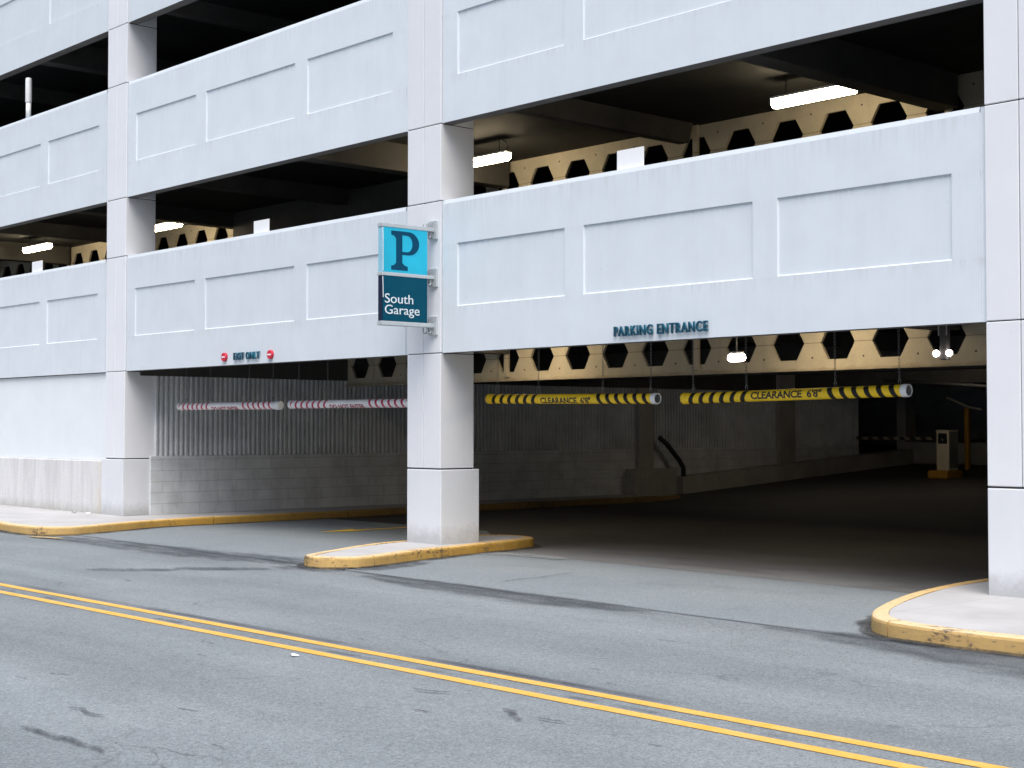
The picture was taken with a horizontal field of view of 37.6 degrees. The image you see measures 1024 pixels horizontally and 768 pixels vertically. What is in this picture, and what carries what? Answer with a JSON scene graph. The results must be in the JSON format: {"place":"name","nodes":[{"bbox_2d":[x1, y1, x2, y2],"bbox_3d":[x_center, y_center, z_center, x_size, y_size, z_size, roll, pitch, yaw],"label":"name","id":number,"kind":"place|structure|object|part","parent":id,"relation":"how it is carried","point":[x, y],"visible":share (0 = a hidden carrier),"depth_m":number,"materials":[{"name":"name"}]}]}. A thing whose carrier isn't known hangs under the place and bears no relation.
{"place":"outdoors","nodes":[
{"label":"outdoors","id":0,"kind":"place"},
{"bbox_2d":[0,494,665,525],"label":"pavement","id":1,"kind":"structure","parent":0,"point":[30,516],"depth_m":28.16,"materials":[{"name":"concrete"}]},
{"bbox_2d":[319,535,523,555],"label":"pavement","id":2,"kind":"structure","parent":0,"point":[376,549],"depth_m":20.44,"materials":[{"name":"concrete"}]},
{"bbox_2d":[0,531,1023,767],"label":"road","id":3,"kind":"structure","parent":0,"point":[155,695],"depth_m":10.58,"materials":[{"name":"grey asphalt"}]},
{"bbox_2d":[28,536,57,537],"bbox_3d":[-7.438,2.445,24.006,0.930,0.001,0.240,-1,-2,33],"label":"old paint","id":4,"kind":"object","parent":3,"relation":"on","point":[42,537],"visible":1,"depth_m":23.94,"materials":[{"name":"paint"}]},
{"bbox_2d":[23,726,100,750],"bbox_3d":[-2.556,2.007,8.550,0.136,0.001,1.068,1,-2,-42],"label":"road scar","id":5,"kind":"object","parent":3,"relation":"on","point":[35,729],"visible":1,"depth_m":8.54},
{"bbox_2d":[68,537,303,562],"bbox_3d":[-5.261,2.395,21.952,7.377,0.001,1.333,-2,-2,43],"label":"tar patch","id":6,"kind":"object","parent":3,"relation":"on","point":[191,552],"visible":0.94,"depth_m":21.02,"materials":[{"name":"grey asphalt"}]},
{"bbox_2d":[182,567,269,568],"bbox_3d":[-3.655,2.300,18.774,1.319,0.001,0.530,0,-2,9],"label":"road scar","id":7,"kind":"object","parent":3,"relation":"on","point":[213,567],"visible":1,"depth_m":18.75,"materials":[{"name":"concrete"}]},
{"bbox_2d":[0,501,657,534],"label":"gutter dirt","id":8,"kind":"structure","parent":3,"relation":"on","point":[258,521],"depth_m":27.41,"materials":[{"name":"brown soil"}]},
{"bbox_2d":[0,495,679,535],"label":"kerb","id":9,"kind":"structure","parent":3,"relation":"on","point":[81,529],"depth_m":28.21,"materials":[{"name":"concrete"}]},
{"bbox_2d":[0,590,926,767],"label":"line","id":10,"kind":"object","parent":3,"relation":"on","point":[740,734],"visible":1,"depth_m":9.93,"materials":[{"name":"yellow paint"}]},
{"bbox_2d":[377,575,631,609],"bbox_3d":[-0.297,2.226,16.110,0.974,0.001,4.931,1,-2,-42],"label":"tar patch","id":11,"kind":"object","parent":3,"relation":"on","point":[553,599],"visible":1,"depth_m":15.58,"materials":[{"name":"black asphalt"}]},
{"bbox_2d":[0,583,1009,767],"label":"line","id":12,"kind":"object","parent":3,"relation":"on","point":[836,738],"visible":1,"depth_m":10.04,"materials":[{"name":"yellow paint"}]},
{"bbox_2d":[825,632,1023,672],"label":"tar patch","id":13,"kind":"object","parent":3,"relation":"on","point":[948,650],"visible":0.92,"depth_m":11.88,"materials":[{"name":"black asphalt"}]},
{"bbox_2d":[857,615,1023,655],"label":"gutter dirt","id":14,"kind":"structure","parent":3,"relation":"on","point":[868,624],"depth_m":12.49,"materials":[{"name":"black soil"}]},
{"bbox_2d":[871,578,1023,656],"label":"kerb","id":15,"kind":"structure","parent":3,"relation":"on","point":[883,622],"depth_m":12.25,"materials":[{"name":"yellow concrete"}]},
{"bbox_2d":[79,519,985,644],"bbox_3d":[-0.389,2.370,20.947,6.229,0.004,18.200,1,-2,-42],"label":"apron","id":16,"kind":"object","parent":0,"point":[824,608],"visible":0.84,"depth_m":17.61,"materials":[{"name":"concrete"}]},
{"bbox_2d":[285,562,424,570],"bbox_3d":[-1.899,2.311,19.065,2.378,0.001,1.332,1,-2,-21],"label":"tar patch","id":17,"kind":"object","parent":16,"relation":"on","point":[378,567],"visible":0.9,"depth_m":18.92,"materials":[{"name":"black asphalt"}]},
{"bbox_2d":[324,527,406,531],"bbox_3d":[-2.473,2.508,25.967,2.070,0.001,0.500,1,-2,-42],"label":"yellow painted line","id":18,"kind":"object","parent":16,"relation":"on","point":[360,529],"visible":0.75,"depth_m":25.91,"materials":[{"name":"yellow paint"}]},
{"bbox_2d":[297,544,539,567],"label":"gutter dirt","id":19,"kind":"structure","parent":16,"relation":"on","point":[299,564],"depth_m":19.80,"materials":[{"name":"black soil"}]},
{"bbox_2d":[304,534,533,568],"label":"kerb","id":20,"kind":"structure","parent":16,"relation":"on","point":[317,560],"depth_m":19.93,"materials":[{"name":"yellow concrete"}]},
{"bbox_2d":[479,552,558,558],"bbox_3d":[0.076,2.347,20.579,0.777,0.001,1.840,1,-2,-42],"label":"concrete spill","id":21,"kind":"object","parent":16,"relation":"on","point":[525,554],"visible":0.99,"depth_m":20.59,"materials":[{"name":"grey concrete"}]},
{"bbox_2d":[334,444,988,592],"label":"garage floor","id":22,"kind":"structure","parent":0,"point":[910,508],"depth_m":29.99,"materials":[{"name":"grey concrete"}]},
{"bbox_2d":[500,535,988,592],"bbox_3d":[4.103,2.329,19.554,4.648,0.001,9.700,1,-2,-42],"label":"threshold","id":23,"kind":"object","parent":22,"relation":"on","point":[902,571],"visible":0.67,"depth_m":19.95,"materials":[{"name":"concrete"}]},
{"bbox_2d":[856,436,936,439],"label":"barrier gate","id":24,"kind":"structure","parent":22,"relation":"on","point":[894,438],"depth_m":41.44,"materials":[{"name":"grey metal"}]},
{"bbox_2d":[902,442,987,464],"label":"wall","id":25,"kind":"structure","parent":22,"relation":"on","point":[925,452],"depth_m":43.64,"materials":[{"name":"concrete"}]},
{"bbox_2d":[928,470,962,478],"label":"island block","id":26,"kind":"structure","parent":22,"relation":"on","point":[942,474],"depth_m":38.47,"materials":[{"name":"yellow paint"}]},
{"bbox_2d":[935,430,958,469],"bbox_3d":[11.202,1.702,38.722,0.470,1.030,0.390,1,-2,-42],"label":"ticket machine","id":27,"kind":"object","parent":26,"relation":"on","point":[947,449],"visible":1,"depth_m":38.57,"materials":[{"name":"beige metal"}]},
{"bbox_3d":[11.329,1.693,38.591,0.400,0.920,0.004,1,-2,-42],"label":"side door","id":28,"kind":"part","parent":27,"relation":"part of","materials":[{"name":"grey metal"}]},
{"bbox_2d":[946,397,981,469],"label":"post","id":29,"kind":"object","parent":22,"relation":"on","point":[967,448],"visible":1,"depth_m":40.94,"materials":[{"name":"metal"}]},
{"bbox_2d":[506,552,905,592],"bbox_3d":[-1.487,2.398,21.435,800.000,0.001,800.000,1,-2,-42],"label":"ground","id":30,"kind":"structure","parent":0,"point":[705,572],"depth_m":18.58,"materials":[{"name":"grey asphalt"}]},
{"bbox_2d":[0,0,1023,597],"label":"parking garage","id":31,"kind":"structure","parent":30,"relation":"on","point":[876,212],"depth_m":23.59,"materials":[{"name":"paint"}]},
{"bbox_2d":[25,77,31,117],"bbox_3d":[-10.052,-5.934,31.285,0.132,0.875,0.132,1,-2,-42],"label":"marker post","id":32,"kind":"object","parent":31,"relation":"on","point":[28,91],"visible":0.99,"depth_m":31.24,"materials":[{"name":"white plastic"}]},
{"bbox_2d":[22,237,52,252],"bbox_3d":[-12.042,-3.564,38.163,0.176,0.372,1.410,1,-2,-42],"label":"strip light","id":33,"kind":"object","parent":31,"relation":"hanging from","point":[37,247],"visible":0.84,"depth_m":37.99,"materials":[{"name":"white plastic"}]},
{"bbox_2d":[32,260,42,271],"bbox_3d":[-9.714,-2.398,30.801,0.034,0.232,0.480,1,-2,-42],"label":"sign plate","id":34,"kind":"object","parent":31,"relation":"attached to","point":[37,266],"visible":1,"depth_m":30.78,"materials":[{"name":"white metal"}]},
{"bbox_2d":[155,222,182,231],"bbox_3d":[-7.836,-3.679,33.973,0.176,0.381,1.360,1,-2,-42],"label":"strip light","id":35,"kind":"object","parent":31,"relation":"hanging from","point":[162,226],"visible":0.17,"depth_m":33.82,"materials":[{"name":"white plastic"}]},
{"bbox_2d":[221,353,227,360],"bbox_3d":[-4.810,-0.450,25.148,0.046,0.144,0.144,1,-2,-42],"label":"no entry disc","id":36,"kind":"object","parent":31,"relation":"attached to","point":[224,356],"visible":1,"depth_m":25.11,"materials":[{"name":"red metal"}]},
{"bbox_2d":[176,364,283,409],"bbox_3d":[-5.051,-0.255,26.783,0.152,1.442,3.374,1,-2,-42],"label":"clearance bar","id":37,"kind":"object","parent":31,"relation":"hanging from","point":[272,404],"visible":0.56,"depth_m":26.60,"materials":[{"name":"white plastic"}]},
{"bbox_2d":[233,351,259,359],"bbox_3d":[-4.339,-0.463,24.635,0.042,0.122,0.785,1,-2,-42],"label":"exit lettering","id":38,"kind":"object","parent":31,"relation":"attached to","point":[250,355],"visible":1,"depth_m":24.61,"materials":[{"name":"metal"}]},
{"bbox_2d":[254,219,269,233],"bbox_3d":[-4.093,-2.570,24.605,0.034,0.222,0.455,1,-2,-42],"label":"sign plate","id":39,"kind":"object","parent":31,"relation":"attached to","point":[260,226],"visible":1,"depth_m":24.59,"materials":[{"name":"white metal"}]},
{"bbox_2d":[267,350,273,358],"bbox_3d":[-3.877,-0.472,24.120,0.046,0.144,0.144,1,-2,-42],"label":"no entry disc","id":40,"kind":"object","parent":31,"relation":"attached to","point":[270,354],"visible":1,"depth_m":24.09,"materials":[{"name":"red metal"}]},
{"bbox_2d":[287,358,406,408],"bbox_3d":[-2.582,-0.328,24.061,0.152,1.442,3.381,1,-2,-42],"label":"clearance bar","id":41,"kind":"object","parent":31,"relation":"hanging from","point":[362,403],"visible":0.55,"depth_m":23.95,"materials":[{"name":"white plastic"}]},
{"bbox_2d":[377,220,437,334],"bbox_3d":[-1.441,-1.493,20.775,0.943,1.602,0.175,1,-2,-42],"label":"projecting sign","id":42,"kind":"object","parent":31,"relation":"attached to","point":[405,278],"visible":1,"depth_m":20.70,"materials":[{"name":"metal"}]},
{"bbox_2d":[474,137,511,166],"bbox_3d":[-0.521,-3.908,25.464,0.176,0.411,1.380,1,-2,-42],"label":"strip light","id":43,"kind":"object","parent":31,"relation":"hanging from","point":[492,158],"visible":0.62,"depth_m":25.12,"materials":[{"name":"white plastic"}]},
{"bbox_2d":[485,342,661,403],"bbox_3d":[0.767,-0.446,20.370,0.144,1.437,3.261,1,-2,-42],"label":"clearance bar","id":44,"kind":"object","parent":31,"relation":"hanging from","point":[633,398],"visible":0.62,"depth_m":20.15,"materials":[{"name":"yellow plastic"}]},
{"bbox_2d":[617,146,643,169],"bbox_3d":[1.458,-2.763,18.488,0.034,0.257,0.450,1,-2,-42],"label":"sign plate","id":45,"kind":"object","parent":31,"relation":"attached to","point":[630,158],"visible":1,"depth_m":18.48,"materials":[{"name":"white metal"}]},
{"bbox_2d":[613,320,707,336],"bbox_3d":[1.762,-0.656,17.911,0.042,0.124,1.496,1,-2,-42],"label":"entrance lettering","id":46,"kind":"object","parent":31,"relation":"attached to","point":[639,330],"visible":1,"depth_m":17.90,"materials":[{"name":"metal"}]},
{"bbox_2d":[658,435,685,476],"bbox_3d":[3.978,1.867,37.330,0.899,1.182,0.135,1,-2,-36],"label":"handrail","id":47,"kind":"object","parent":31,"relation":"attached to","point":[661,439],"visible":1,"depth_m":37.34,"materials":[{"name":"black metal"}]},
{"bbox_2d":[727,337,745,361],"bbox_3d":[3.120,-0.718,20.910,0.116,0.818,0.280,1,-2,-42],"label":"floodlight","id":48,"kind":"object","parent":31,"relation":"hanging from","point":[736,356],"visible":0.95,"depth_m":20.86,"materials":[{"name":"white"}]},
{"bbox_2d":[680,328,912,403],"bbox_3d":[3.236,-0.520,17.649,0.144,1.437,3.258,1,-3,-42],"label":"clearance bar","id":49,"kind":"object","parent":31,"relation":"hanging from","point":[877,391],"visible":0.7,"depth_m":17.43,"materials":[{"name":"yellow plastic"}]},
{"bbox_2d":[770,77,856,108],"bbox_3d":[4.098,-4.052,20.448,0.176,0.411,1.380,1,-2,-42],"label":"strip light","id":50,"kind":"object","parent":31,"relation":"hanging from","point":[806,96],"visible":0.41,"depth_m":20.42,"materials":[{"name":"white plastic"}]},
{"bbox_2d":[883,379,986,387],"bbox_3d":[12.359,-0.466,34.049,8.441,1.548,0.941,-2,-2,44],"label":"ceiling pipe","id":51,"kind":"object","parent":31,"relation":"hanging from","point":[936,383],"visible":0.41,"depth_m":36.08,"materials":[{"name":"black metal"}]},
{"bbox_2d":[933,325,952,359],"bbox_3d":[5.302,-0.746,18.474,0.120,0.900,0.264,1,-2,-42],"label":"emergency light","id":52,"kind":"object","parent":31,"relation":"attached to","point":[945,353],"visible":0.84,"depth_m":18.45,"materials":[{"name":"plastic"}]},
{"bbox_2d":[889,581,1023,634],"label":"pavement","id":53,"kind":"structure","parent":0,"point":[975,606],"depth_m":13.42,"materials":[{"name":"concrete"}]}
]}

